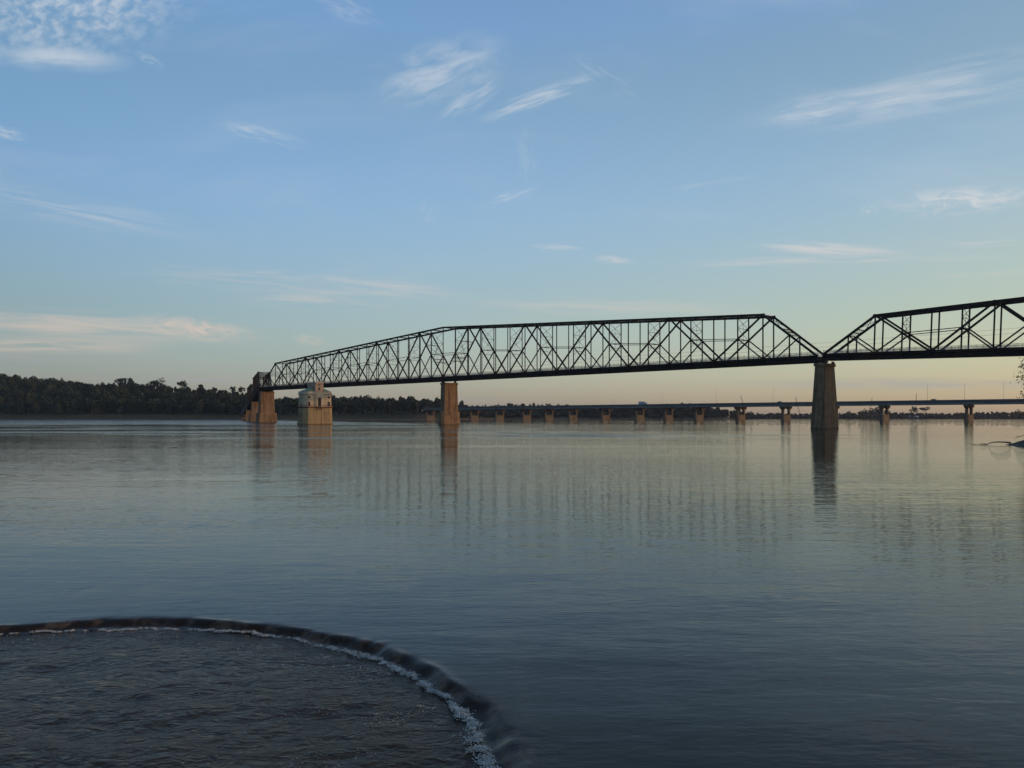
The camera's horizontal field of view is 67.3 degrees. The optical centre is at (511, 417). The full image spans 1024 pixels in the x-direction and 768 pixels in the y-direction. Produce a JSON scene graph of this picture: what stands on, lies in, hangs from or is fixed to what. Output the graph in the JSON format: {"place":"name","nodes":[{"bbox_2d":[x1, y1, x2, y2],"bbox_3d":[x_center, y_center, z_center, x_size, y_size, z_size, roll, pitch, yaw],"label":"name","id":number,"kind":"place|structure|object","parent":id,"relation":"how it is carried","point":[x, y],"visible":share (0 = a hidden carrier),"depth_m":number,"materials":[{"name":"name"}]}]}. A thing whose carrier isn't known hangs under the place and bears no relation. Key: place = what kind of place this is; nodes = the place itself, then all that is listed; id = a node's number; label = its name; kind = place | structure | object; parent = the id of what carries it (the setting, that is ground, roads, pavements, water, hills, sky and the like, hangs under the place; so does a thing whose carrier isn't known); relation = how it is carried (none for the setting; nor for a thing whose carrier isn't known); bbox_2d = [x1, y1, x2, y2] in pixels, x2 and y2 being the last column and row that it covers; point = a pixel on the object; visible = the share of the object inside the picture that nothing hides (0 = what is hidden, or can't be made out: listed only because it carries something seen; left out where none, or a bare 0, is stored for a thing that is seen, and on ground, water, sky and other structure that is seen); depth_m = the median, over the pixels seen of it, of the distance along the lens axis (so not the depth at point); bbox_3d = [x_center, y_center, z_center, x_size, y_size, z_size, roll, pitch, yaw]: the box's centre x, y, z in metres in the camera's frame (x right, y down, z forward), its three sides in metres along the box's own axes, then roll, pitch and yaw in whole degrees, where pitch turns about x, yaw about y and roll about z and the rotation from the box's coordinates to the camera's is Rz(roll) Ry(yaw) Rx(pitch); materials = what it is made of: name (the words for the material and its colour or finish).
{"place":"outdoors","nodes":[
{"label":"outdoors","id":0,"kind":"place"},
{"bbox_2d":[0,399,1018,419],"bbox_3d":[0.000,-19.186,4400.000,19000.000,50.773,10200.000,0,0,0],"label":"ground","id":1,"kind":"structure","parent":0,"point":[149,415],"depth_m":929.01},
{"bbox_2d":[114,378,128,384],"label":"tree","id":2,"kind":"object","parent":1,"relation":"on","point":[117,380],"visible":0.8,"depth_m":1060.16,"materials":[{"name":"green plant"}]},
{"bbox_2d":[127,377,134,384],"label":"tree","id":3,"kind":"object","parent":1,"relation":"on","point":[130,379],"visible":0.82,"depth_m":1058.31,"materials":[{"name":"green plant"}]},
{"bbox_2d":[149,377,166,389],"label":"tree","id":4,"kind":"object","parent":1,"relation":"on","point":[156,383],"visible":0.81,"depth_m":1043.21,"materials":[{"name":"green plant"}]},
{"bbox_2d":[177,380,187,388],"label":"tree","id":5,"kind":"object","parent":1,"relation":"on","point":[182,383],"visible":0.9,"depth_m":1034.41,"materials":[{"name":"green plant"}]},
{"bbox_2d":[197,384,203,393],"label":"tree","id":6,"kind":"object","parent":1,"relation":"on","point":[200,386],"visible":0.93,"depth_m":1032.12,"materials":[{"name":"green plant"}]},
{"bbox_2d":[0,373,439,414],"bbox_3d":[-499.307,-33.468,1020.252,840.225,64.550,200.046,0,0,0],"label":"wood","id":7,"kind":"object","parent":1,"relation":"on","point":[57,396],"visible":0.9,"depth_m":959.04,"materials":[{"name":"green plant"}]},
{"bbox_2d":[458,402,729,418],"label":"wood","id":8,"kind":"object","parent":1,"relation":"on","point":[709,412],"visible":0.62,"depth_m":1175.26,"materials":[{"name":"green plant"}]},
{"bbox_2d":[241,297,1023,428],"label":"truss bridge","id":9,"kind":"structure","parent":1,"relation":"on","point":[259,407],"depth_m":254.70,"materials":[{"name":"metal"}]},
{"bbox_2d":[868,407,879,415],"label":"tree","id":10,"kind":"object","parent":1,"relation":"on","point":[876,412],"visible":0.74,"depth_m":1551.27,"materials":[{"name":"green plant"}]},
{"bbox_2d":[729,409,1023,418],"bbox_3d":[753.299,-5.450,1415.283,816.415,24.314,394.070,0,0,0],"label":"wood","id":11,"kind":"object","parent":1,"relation":"on","point":[911,415],"visible":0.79,"depth_m":1542.96,"materials":[{"name":"green plant"}]},
{"bbox_2d":[909,406,917,413],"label":"tree","id":12,"kind":"object","parent":1,"relation":"on","point":[915,410],"visible":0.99,"depth_m":1553.15,"materials":[{"name":"green plant"}]},
{"bbox_2d":[919,407,930,415],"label":"tree","id":13,"kind":"object","parent":1,"relation":"on","point":[925,409],"visible":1,"depth_m":1554.92,"materials":[{"name":"green plant"}]},
{"bbox_2d":[0,419,1023,767],"bbox_3d":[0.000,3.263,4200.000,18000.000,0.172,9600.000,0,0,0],"label":"river water","id":14,"kind":"structure","parent":0,"point":[674,593],"depth_m":13.96,"materials":[{"name":"liquid"}]},
{"bbox_2d":[0,627,500,767],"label":"foam","id":15,"kind":"object","parent":14,"relation":"on","point":[461,713],"visible":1,"depth_m":9.17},
{"bbox_2d":[296,381,332,424],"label":"intake tower","id":16,"kind":"structure","parent":14,"relation":"in","point":[314,407],"depth_m":325.93,"materials":[{"name":"stone"}]},
{"bbox_2d":[423,399,1023,421],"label":"highway bridge","id":17,"kind":"structure","parent":14,"relation":"in","point":[968,405],"depth_m":607.11,"materials":[{"name":"concrete"}]},
{"bbox_2d":[0,0,1023,415],"label":"sky","id":18,"kind":"structure","parent":0,"point":[208,193],"materials":[{"name":"blue"}]},
{"bbox_2d":[1005,440,1023,447],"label":"mud bank","id":19,"kind":"structure","parent":0,"point":[1020,444],"depth_m":86.99,"materials":[{"name":"soil"}]},
{"bbox_2d":[972,441,1010,444],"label":"driftwood branch","id":20,"kind":"object","parent":19,"relation":"on","point":[995,442],"visible":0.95,"depth_m":88.95,"materials":[{"name":"wood"}]},
{"bbox_2d":[1010,357,1023,419],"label":"willow tree","id":21,"kind":"object","parent":19,"relation":"on","point":[1022,384],"visible":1,"depth_m":78.02,"materials":[{"name":"green plant"}]}
]}

